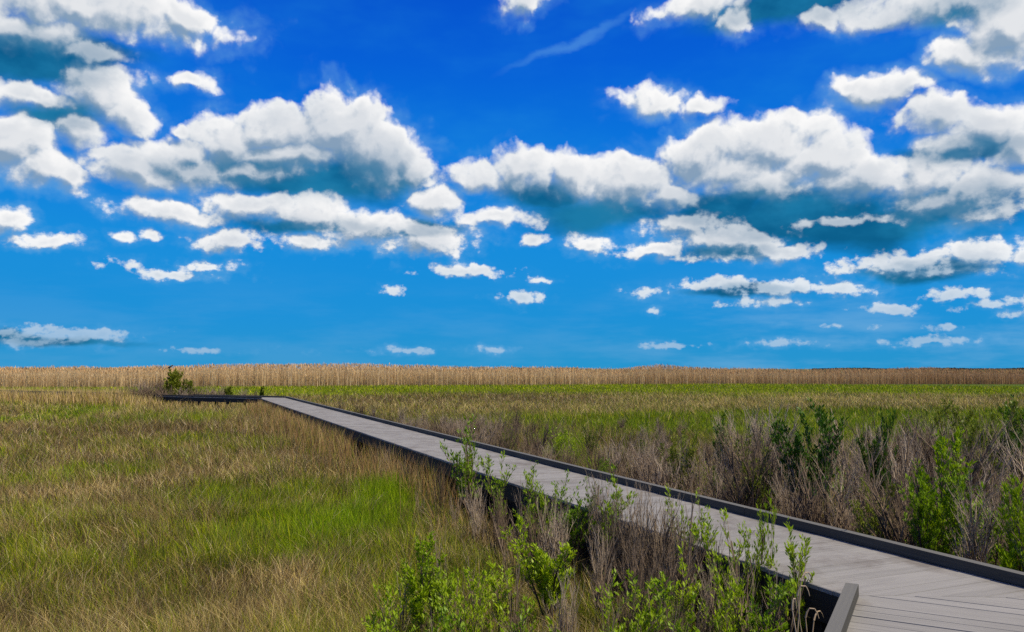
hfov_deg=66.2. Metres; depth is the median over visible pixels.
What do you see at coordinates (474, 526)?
bare shrub
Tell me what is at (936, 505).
bare shrub
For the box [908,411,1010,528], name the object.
bare shrub
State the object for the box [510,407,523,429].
bare shrub
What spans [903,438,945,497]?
bare shrub
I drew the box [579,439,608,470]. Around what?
bare shrub
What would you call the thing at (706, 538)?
leafy shrub
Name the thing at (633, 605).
bare shrub
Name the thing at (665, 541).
bare shrub
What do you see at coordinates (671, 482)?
bare shrub
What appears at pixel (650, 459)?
bare shrub
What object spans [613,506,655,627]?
bare shrub
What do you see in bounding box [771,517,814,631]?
leafy shrub
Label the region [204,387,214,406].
bare shrub
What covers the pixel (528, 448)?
bare shrub
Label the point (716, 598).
shrub
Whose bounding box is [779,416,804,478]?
bare shrub
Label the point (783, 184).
sky
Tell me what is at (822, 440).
bare shrub
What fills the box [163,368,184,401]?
leafy shrub
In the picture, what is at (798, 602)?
dead stalks
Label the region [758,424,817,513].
bare shrub
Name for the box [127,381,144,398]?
bare shrub
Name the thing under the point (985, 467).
bare shrub
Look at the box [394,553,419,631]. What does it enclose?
bare shrub
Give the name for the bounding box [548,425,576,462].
leafy shrub
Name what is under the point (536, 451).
bare shrub
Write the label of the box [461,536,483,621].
bare shrub
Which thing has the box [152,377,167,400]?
bare shrub
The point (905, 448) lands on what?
bare shrub
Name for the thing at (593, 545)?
bare shrub
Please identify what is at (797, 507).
bare shrub
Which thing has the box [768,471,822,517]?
bare shrub
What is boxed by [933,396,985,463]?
leafy shrub
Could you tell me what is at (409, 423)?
bare shrub
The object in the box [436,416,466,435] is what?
bare shrub
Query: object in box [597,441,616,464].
bare shrub
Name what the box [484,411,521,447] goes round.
bare shrub
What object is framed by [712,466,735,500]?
leafy shrub
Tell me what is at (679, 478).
bare shrub
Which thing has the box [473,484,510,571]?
bare shrub
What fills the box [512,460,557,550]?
leafy shrub
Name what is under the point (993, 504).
bare shrub
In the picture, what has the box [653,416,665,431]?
bare shrub
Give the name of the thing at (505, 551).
bare shrub
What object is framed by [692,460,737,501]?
bare shrub
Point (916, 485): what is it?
bare shrub
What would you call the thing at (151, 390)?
bare shrub
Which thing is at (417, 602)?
leafy shrub
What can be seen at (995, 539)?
bare shrub
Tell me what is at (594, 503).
bare shrub
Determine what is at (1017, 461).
bare shrub
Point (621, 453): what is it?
bare shrub
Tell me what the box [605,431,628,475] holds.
bare shrub
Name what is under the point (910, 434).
bare shrub
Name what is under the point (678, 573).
bare shrub
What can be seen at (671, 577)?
bare shrub
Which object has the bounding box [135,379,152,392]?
bare shrub
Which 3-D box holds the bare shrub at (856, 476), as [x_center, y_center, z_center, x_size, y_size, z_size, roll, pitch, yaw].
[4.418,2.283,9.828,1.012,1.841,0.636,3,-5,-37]
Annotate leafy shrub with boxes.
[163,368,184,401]
[182,378,193,393]
[224,386,232,402]
[259,386,264,395]
[360,581,405,631]
[370,608,418,631]
[396,531,457,631]
[422,561,458,631]
[432,600,466,631]
[439,566,501,631]
[440,413,484,525]
[474,555,515,631]
[479,451,516,532]
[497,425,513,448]
[498,513,576,627]
[500,594,538,631]
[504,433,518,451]
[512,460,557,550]
[546,616,560,631]
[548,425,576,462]
[551,470,601,580]
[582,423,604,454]
[589,463,637,574]
[595,568,674,631]
[596,458,610,472]
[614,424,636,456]
[614,569,677,631]
[627,545,710,631]
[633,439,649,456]
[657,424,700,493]
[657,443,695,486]
[664,483,715,624]
[667,591,736,631]
[679,433,687,450]
[686,508,754,631]
[697,565,764,631]
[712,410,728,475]
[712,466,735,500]
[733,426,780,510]
[738,491,779,629]
[742,574,799,631]
[746,431,769,449]
[768,398,848,523]
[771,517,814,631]
[827,500,844,527]
[831,467,853,512]
[849,474,897,538]
[855,407,897,504]
[897,468,969,555]
[905,425,993,556]
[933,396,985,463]
[946,397,1022,491]
[960,473,1023,566]
[994,473,1023,571]
[995,394,1023,498]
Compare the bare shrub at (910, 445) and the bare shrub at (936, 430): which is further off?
the bare shrub at (936, 430)
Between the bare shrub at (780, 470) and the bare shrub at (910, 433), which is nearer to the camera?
the bare shrub at (780, 470)
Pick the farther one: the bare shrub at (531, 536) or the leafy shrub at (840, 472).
the leafy shrub at (840, 472)
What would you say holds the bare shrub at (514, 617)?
on the ground at (585, 551)
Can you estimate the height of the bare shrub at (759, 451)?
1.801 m
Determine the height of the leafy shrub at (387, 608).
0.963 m
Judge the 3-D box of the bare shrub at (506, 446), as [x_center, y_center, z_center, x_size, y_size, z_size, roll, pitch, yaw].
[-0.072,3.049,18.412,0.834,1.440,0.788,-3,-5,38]
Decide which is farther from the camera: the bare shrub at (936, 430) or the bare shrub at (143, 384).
the bare shrub at (143, 384)
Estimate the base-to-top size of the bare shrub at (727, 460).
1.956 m
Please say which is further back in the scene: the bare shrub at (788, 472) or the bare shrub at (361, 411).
the bare shrub at (361, 411)
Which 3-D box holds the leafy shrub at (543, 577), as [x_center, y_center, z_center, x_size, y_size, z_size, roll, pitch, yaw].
[0.287,2.390,7.121,0.820,1.211,0.507,-3,-5,36]
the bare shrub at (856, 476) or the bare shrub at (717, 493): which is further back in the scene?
the bare shrub at (717, 493)
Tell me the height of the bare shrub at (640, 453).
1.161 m
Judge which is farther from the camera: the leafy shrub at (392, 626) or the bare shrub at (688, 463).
the bare shrub at (688, 463)
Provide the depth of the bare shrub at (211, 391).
52.80 m
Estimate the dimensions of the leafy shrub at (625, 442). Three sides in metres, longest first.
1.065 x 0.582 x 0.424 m
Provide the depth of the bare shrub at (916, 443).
12.80 m
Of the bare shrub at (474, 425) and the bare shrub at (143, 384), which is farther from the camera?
the bare shrub at (143, 384)
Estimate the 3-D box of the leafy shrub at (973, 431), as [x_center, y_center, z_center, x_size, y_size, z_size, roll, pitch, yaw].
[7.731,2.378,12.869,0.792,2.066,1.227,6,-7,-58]
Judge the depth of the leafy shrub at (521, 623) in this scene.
5.49 m
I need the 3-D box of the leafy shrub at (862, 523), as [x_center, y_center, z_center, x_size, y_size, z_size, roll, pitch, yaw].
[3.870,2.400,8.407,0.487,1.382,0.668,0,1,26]
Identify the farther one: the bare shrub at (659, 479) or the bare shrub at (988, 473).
the bare shrub at (988, 473)
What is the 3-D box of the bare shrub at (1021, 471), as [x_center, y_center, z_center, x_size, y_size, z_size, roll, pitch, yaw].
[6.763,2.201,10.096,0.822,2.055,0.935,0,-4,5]
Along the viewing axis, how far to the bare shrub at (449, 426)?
23.46 m
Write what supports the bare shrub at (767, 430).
on the ground at (585, 551)
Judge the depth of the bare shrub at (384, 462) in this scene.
16.83 m
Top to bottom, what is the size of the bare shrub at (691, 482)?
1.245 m
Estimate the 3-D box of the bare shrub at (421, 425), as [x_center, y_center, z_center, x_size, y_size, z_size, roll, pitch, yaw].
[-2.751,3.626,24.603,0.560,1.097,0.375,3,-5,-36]
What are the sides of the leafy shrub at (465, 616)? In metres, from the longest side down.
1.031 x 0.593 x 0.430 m
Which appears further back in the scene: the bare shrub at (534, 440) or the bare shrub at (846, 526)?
the bare shrub at (534, 440)
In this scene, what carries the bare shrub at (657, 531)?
on the ground at (585, 551)
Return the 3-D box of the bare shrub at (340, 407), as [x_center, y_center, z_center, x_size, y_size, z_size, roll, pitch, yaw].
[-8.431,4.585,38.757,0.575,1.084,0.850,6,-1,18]
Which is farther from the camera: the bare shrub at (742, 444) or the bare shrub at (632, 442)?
the bare shrub at (632, 442)
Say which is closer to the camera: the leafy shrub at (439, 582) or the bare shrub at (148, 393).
the leafy shrub at (439, 582)
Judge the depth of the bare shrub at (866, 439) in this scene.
16.68 m
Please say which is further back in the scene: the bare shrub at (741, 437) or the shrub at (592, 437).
the shrub at (592, 437)
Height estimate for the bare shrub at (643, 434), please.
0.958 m
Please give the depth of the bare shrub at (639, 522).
8.05 m
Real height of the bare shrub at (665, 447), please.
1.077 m
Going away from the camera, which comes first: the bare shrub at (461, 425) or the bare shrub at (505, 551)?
the bare shrub at (505, 551)
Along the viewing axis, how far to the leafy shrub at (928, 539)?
7.67 m
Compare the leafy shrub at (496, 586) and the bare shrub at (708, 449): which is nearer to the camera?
the leafy shrub at (496, 586)
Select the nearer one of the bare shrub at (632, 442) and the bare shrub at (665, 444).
the bare shrub at (665, 444)
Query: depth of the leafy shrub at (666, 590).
5.85 m
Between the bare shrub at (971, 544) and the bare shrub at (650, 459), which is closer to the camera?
the bare shrub at (971, 544)
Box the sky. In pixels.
[0,0,1023,368]
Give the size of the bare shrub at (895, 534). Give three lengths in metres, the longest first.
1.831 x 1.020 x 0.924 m
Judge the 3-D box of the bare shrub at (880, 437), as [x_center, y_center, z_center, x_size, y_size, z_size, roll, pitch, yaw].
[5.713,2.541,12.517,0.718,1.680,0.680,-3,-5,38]
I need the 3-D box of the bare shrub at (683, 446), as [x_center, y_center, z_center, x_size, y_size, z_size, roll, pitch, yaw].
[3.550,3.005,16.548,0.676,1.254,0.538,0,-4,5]
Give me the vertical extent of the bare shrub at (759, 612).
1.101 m
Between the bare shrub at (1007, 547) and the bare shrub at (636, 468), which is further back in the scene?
the bare shrub at (636, 468)
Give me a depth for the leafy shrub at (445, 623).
5.24 m
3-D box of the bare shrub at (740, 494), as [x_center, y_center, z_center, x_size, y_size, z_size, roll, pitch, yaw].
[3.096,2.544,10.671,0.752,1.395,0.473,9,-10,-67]
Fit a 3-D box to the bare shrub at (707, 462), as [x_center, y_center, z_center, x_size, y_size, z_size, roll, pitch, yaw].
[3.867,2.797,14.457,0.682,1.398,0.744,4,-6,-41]
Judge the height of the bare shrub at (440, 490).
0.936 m
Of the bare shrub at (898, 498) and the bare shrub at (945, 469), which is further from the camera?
the bare shrub at (945, 469)
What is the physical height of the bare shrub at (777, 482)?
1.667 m
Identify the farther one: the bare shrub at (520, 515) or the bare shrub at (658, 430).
the bare shrub at (658, 430)
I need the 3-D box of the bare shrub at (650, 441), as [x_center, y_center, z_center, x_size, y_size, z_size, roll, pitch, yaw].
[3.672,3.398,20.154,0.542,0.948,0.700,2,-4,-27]
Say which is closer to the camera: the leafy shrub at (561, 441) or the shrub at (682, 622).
the shrub at (682, 622)
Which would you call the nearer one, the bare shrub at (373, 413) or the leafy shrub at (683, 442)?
the leafy shrub at (683, 442)
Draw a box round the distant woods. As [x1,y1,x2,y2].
[4,367,1023,369]
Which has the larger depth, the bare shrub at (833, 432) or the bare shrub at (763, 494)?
the bare shrub at (833, 432)
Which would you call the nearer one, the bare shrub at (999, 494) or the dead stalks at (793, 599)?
the dead stalks at (793, 599)
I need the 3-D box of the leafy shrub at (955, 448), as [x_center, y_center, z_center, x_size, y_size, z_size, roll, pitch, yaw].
[4.549,2.108,8.118,0.753,1.948,0.790,4,-5,-44]
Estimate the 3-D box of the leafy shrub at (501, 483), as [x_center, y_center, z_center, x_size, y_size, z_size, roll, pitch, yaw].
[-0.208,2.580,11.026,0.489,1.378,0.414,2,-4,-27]
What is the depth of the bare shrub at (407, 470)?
15.31 m
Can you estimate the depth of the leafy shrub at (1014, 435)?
13.34 m
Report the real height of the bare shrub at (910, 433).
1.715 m
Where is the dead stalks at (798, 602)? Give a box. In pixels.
[796,572,823,631]
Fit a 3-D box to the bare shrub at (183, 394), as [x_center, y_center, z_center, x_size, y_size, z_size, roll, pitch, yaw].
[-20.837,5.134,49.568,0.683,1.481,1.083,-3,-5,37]
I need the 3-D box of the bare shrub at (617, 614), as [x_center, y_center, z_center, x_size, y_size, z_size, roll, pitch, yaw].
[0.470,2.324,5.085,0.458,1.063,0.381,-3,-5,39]
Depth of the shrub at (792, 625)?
6.13 m
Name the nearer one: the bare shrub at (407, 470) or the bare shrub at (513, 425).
the bare shrub at (407, 470)
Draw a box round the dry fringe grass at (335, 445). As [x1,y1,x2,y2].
[0,384,1022,567]
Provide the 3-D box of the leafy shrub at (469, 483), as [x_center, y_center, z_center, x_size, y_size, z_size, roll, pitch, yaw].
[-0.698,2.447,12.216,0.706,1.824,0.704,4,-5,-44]
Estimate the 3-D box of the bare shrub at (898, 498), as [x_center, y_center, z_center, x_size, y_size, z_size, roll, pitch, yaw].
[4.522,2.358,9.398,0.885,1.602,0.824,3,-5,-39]
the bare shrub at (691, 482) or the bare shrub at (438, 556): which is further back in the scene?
the bare shrub at (691, 482)
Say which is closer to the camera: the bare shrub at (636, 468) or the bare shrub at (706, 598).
the bare shrub at (706, 598)
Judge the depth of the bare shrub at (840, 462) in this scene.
16.10 m
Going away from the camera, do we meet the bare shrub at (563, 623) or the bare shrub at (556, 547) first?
the bare shrub at (563, 623)
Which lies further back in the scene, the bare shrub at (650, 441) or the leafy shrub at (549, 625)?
the bare shrub at (650, 441)
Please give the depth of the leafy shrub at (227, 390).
50.83 m
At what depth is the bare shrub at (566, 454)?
16.72 m
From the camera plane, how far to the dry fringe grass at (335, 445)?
22.41 m
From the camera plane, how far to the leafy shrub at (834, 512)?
11.24 m
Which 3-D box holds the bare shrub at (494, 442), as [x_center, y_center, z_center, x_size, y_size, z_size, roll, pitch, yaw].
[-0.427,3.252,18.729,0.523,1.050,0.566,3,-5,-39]
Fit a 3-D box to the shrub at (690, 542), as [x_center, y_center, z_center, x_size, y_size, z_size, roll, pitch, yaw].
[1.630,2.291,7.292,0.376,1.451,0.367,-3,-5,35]
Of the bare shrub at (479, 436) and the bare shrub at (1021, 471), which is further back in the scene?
the bare shrub at (479, 436)
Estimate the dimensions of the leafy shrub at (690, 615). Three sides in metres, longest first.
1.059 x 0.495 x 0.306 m
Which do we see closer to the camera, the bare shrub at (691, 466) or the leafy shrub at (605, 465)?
the bare shrub at (691, 466)
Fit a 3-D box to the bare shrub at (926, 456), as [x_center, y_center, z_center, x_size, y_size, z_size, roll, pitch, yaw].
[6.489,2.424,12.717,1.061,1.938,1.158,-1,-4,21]
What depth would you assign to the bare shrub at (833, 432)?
23.00 m
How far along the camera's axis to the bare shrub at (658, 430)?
26.19 m
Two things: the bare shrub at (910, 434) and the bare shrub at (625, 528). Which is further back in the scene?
the bare shrub at (910, 434)
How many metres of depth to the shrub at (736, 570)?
6.37 m
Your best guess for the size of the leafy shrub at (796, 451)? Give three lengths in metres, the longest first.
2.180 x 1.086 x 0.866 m
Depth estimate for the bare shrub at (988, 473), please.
13.55 m
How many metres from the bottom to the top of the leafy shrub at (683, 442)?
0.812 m
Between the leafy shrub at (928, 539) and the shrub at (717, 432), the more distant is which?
the shrub at (717, 432)
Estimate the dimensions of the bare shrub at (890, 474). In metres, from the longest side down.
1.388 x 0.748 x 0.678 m
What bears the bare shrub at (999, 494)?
on the ground at (585, 551)
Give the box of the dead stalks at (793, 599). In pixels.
[791,598,796,631]
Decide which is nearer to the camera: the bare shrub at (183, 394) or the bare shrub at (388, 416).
the bare shrub at (388, 416)
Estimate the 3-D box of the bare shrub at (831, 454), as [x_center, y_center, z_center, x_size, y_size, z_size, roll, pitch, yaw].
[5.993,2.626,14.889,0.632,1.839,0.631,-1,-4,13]
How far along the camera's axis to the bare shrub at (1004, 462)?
10.69 m
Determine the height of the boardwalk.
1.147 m
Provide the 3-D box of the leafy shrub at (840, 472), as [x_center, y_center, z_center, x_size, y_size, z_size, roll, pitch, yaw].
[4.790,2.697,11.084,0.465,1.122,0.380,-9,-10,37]
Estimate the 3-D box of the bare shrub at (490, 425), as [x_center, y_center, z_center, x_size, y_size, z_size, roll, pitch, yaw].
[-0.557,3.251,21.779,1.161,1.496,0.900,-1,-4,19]
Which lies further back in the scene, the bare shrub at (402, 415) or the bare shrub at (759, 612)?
the bare shrub at (402, 415)
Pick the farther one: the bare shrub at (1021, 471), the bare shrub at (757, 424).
the bare shrub at (757, 424)
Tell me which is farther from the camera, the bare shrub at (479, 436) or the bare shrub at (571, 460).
the bare shrub at (479, 436)
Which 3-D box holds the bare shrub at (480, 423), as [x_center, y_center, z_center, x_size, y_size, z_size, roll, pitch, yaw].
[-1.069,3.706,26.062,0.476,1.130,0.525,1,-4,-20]
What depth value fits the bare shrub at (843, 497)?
9.48 m
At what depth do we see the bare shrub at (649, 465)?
12.85 m
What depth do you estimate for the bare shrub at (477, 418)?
27.86 m
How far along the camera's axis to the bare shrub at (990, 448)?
15.34 m
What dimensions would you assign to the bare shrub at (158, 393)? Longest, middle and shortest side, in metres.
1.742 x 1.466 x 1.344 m
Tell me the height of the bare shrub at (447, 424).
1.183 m
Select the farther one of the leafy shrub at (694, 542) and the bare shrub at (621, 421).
the bare shrub at (621, 421)
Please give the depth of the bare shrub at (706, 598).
5.98 m
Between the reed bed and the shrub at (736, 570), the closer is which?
the shrub at (736, 570)
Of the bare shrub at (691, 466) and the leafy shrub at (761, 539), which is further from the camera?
the bare shrub at (691, 466)
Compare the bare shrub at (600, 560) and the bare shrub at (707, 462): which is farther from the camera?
the bare shrub at (707, 462)
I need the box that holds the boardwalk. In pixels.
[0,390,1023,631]
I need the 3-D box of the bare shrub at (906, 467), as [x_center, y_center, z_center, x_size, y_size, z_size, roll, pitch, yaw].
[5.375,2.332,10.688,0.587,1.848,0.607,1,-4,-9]
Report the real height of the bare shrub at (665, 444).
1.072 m
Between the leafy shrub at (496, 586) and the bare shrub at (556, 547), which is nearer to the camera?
the leafy shrub at (496, 586)
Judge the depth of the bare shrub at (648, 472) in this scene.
12.27 m
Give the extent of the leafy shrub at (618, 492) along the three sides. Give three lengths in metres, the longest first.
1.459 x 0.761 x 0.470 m
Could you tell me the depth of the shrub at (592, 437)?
20.39 m
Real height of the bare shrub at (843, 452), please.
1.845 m
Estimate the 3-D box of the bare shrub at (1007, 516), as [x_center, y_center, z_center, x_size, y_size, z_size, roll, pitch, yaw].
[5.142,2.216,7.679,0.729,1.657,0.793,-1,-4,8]
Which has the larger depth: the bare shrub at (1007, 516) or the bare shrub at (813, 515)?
the bare shrub at (813, 515)
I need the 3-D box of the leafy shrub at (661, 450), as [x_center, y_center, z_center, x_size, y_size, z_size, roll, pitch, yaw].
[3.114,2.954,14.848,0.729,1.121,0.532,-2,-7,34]
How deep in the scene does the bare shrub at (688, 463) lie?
12.86 m
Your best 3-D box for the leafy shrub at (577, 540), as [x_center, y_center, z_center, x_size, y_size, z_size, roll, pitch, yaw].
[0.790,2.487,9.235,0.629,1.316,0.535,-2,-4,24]
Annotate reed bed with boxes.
[0,361,1023,387]
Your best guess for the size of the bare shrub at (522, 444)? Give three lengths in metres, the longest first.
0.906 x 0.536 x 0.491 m
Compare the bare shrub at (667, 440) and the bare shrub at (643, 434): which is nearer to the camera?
the bare shrub at (667, 440)
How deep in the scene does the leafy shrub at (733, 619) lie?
5.76 m
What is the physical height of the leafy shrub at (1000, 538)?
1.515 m
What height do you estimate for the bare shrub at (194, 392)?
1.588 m
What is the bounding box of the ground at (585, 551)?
[3,369,1023,631]
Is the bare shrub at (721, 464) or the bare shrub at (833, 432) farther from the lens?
the bare shrub at (833, 432)
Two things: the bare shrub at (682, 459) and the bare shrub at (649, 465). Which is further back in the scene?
the bare shrub at (682, 459)
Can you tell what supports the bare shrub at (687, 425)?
on the ground at (585, 551)
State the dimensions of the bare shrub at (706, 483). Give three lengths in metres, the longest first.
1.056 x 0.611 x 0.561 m
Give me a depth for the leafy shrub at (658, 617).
5.58 m
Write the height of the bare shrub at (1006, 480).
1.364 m
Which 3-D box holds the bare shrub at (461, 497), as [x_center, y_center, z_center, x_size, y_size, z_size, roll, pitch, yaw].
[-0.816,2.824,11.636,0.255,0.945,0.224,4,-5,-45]
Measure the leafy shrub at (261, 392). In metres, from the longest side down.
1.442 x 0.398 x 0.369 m
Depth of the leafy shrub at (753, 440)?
17.87 m
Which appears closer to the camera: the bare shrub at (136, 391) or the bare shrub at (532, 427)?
the bare shrub at (532, 427)
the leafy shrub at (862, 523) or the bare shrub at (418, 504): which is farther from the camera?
the bare shrub at (418, 504)
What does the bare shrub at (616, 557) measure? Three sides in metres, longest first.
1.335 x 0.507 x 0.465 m
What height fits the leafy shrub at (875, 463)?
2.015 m
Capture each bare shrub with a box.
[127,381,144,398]
[134,378,163,398]
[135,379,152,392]
[141,380,163,401]
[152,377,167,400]
[152,384,173,403]
[175,388,188,407]
[187,385,197,406]
[194,384,207,393]
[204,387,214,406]
[206,386,220,403]
[337,399,345,409]
[352,400,368,414]
[368,404,378,417]
[377,449,393,473]
[380,410,393,420]
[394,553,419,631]
[396,455,411,487]
[397,404,407,421]
[403,414,420,426]
[415,485,426,517]
[417,416,429,429]
[429,412,449,430]
[430,518,450,576]
[432,465,445,506]
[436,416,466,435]
[439,418,455,432]
[440,416,454,434]
[449,473,462,530]
[452,409,479,435]
[454,419,503,444]
[455,417,468,436]
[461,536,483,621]
[464,486,487,546]
[470,411,485,425]
[473,409,510,445]
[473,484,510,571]
[474,412,486,429]
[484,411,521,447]
[486,433,503,446]
[489,419,524,450]
[489,498,523,580]
[490,595,570,631]
[504,556,527,630]
[506,416,520,434]
[508,481,533,555]
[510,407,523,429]
[515,493,555,591]
[516,432,531,451]
[518,412,563,455]
[520,438,536,454]
[528,419,539,435]
[529,439,542,456]
[536,496,572,576]
[538,443,553,459]
[541,560,585,631]
[543,417,560,447]
[544,597,622,631]
[555,447,576,464]
[558,438,579,464]
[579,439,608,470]
[582,471,604,580]
[586,465,618,586]
[586,508,631,631]
[590,557,657,631]
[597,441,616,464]
[597,495,638,617]
[600,434,639,475]
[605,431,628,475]
[609,488,661,607]
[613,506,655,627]
[616,414,625,427]
[616,419,626,432]
[620,439,654,479]
[621,443,658,474]
[622,432,640,452]
[626,476,686,602]
[627,436,677,487]
[627,476,653,587]
[628,432,663,467]
[629,451,659,479]
[631,439,669,477]
[634,449,675,486]
[634,483,682,627]
[637,423,649,446]
[645,431,666,458]
[645,448,687,488]
[648,450,678,487]
[648,519,705,631]
[651,432,681,465]
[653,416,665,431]
[655,419,662,435]
[657,432,680,457]
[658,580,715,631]
[660,427,670,451]
[662,438,700,486]
[662,499,714,608]
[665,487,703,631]
[666,431,694,464]
[669,441,700,473]
[669,459,691,487]
[673,447,720,493]
[677,414,688,435]
[684,442,718,495]
[691,555,748,631]
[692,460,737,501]
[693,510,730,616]
[695,443,727,491]
[696,464,722,497]
[697,434,716,469]
[700,439,732,483]
[700,465,745,500]
[702,463,738,499]
[711,421,777,510]
[712,413,771,485]
[713,407,755,490]
[719,419,763,473]
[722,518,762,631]
[723,452,754,505]
[729,568,776,631]
[732,435,786,511]
[740,416,794,490]
[742,394,805,487]
[746,412,767,439]
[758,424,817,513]
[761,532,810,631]
[762,430,806,515]
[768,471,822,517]
[774,483,823,522]
[778,451,846,525]
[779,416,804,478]
[808,425,844,464]
[811,455,877,531]
[813,407,847,485]
[818,484,892,532]
[827,419,843,442]
[827,433,854,481]
[830,408,863,485]
[831,431,895,532]
[840,409,887,462]
[847,448,919,541]
[848,426,890,489]
[853,438,940,549]
[856,420,923,510]
[862,417,922,508]
[864,440,904,499]
[876,422,926,515]
[879,427,930,480]
[880,407,943,491]
[888,416,948,467]
[892,417,933,456]
[899,403,952,501]
[902,413,968,466]
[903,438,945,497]
[906,470,939,520]
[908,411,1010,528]
[922,447,965,493]
[927,465,953,547]
[943,465,1009,564]
[951,429,1011,505]
[961,482,1023,546]
[964,411,1007,485]
[967,438,1009,504]
[970,494,1007,562]
[983,416,1023,495]
[985,425,1016,528]
[986,459,1023,555]
[986,460,1023,537]
[991,486,1023,556]
[996,459,1023,503]
[1006,442,1023,496]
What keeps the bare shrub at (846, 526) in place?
on the ground at (585, 551)
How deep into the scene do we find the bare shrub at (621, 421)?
28.58 m
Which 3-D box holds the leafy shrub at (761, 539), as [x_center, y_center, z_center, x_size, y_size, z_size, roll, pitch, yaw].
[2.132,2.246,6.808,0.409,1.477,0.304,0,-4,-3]
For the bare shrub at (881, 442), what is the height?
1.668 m
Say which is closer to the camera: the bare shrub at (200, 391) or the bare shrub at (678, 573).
the bare shrub at (678, 573)
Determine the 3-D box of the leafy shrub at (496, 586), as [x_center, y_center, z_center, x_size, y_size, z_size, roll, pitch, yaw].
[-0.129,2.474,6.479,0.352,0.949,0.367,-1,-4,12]
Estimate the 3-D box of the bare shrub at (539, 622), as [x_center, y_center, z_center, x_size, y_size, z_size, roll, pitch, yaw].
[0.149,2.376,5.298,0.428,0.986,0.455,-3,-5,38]
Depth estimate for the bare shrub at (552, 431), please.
23.20 m
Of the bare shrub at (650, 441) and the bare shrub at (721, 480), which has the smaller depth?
the bare shrub at (721, 480)
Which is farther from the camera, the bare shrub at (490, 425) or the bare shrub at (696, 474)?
the bare shrub at (490, 425)
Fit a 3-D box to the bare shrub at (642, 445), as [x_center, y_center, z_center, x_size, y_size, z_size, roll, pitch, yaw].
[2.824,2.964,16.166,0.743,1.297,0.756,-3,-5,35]
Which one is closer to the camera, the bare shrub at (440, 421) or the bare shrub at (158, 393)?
the bare shrub at (440, 421)
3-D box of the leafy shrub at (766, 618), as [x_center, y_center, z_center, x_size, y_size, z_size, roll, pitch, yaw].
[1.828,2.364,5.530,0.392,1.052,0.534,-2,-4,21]
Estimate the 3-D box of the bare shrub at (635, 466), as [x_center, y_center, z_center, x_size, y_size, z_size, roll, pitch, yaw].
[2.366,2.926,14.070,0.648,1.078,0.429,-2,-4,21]
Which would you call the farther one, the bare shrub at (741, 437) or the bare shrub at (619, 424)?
the bare shrub at (619, 424)
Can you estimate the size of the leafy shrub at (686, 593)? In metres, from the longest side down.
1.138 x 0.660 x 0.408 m
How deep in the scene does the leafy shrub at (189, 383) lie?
51.34 m
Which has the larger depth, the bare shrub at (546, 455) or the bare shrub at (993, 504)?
the bare shrub at (546, 455)
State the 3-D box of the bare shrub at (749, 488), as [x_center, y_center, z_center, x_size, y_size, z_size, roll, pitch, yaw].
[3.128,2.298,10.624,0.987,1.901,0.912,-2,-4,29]
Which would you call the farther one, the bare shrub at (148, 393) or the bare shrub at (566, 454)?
the bare shrub at (148, 393)

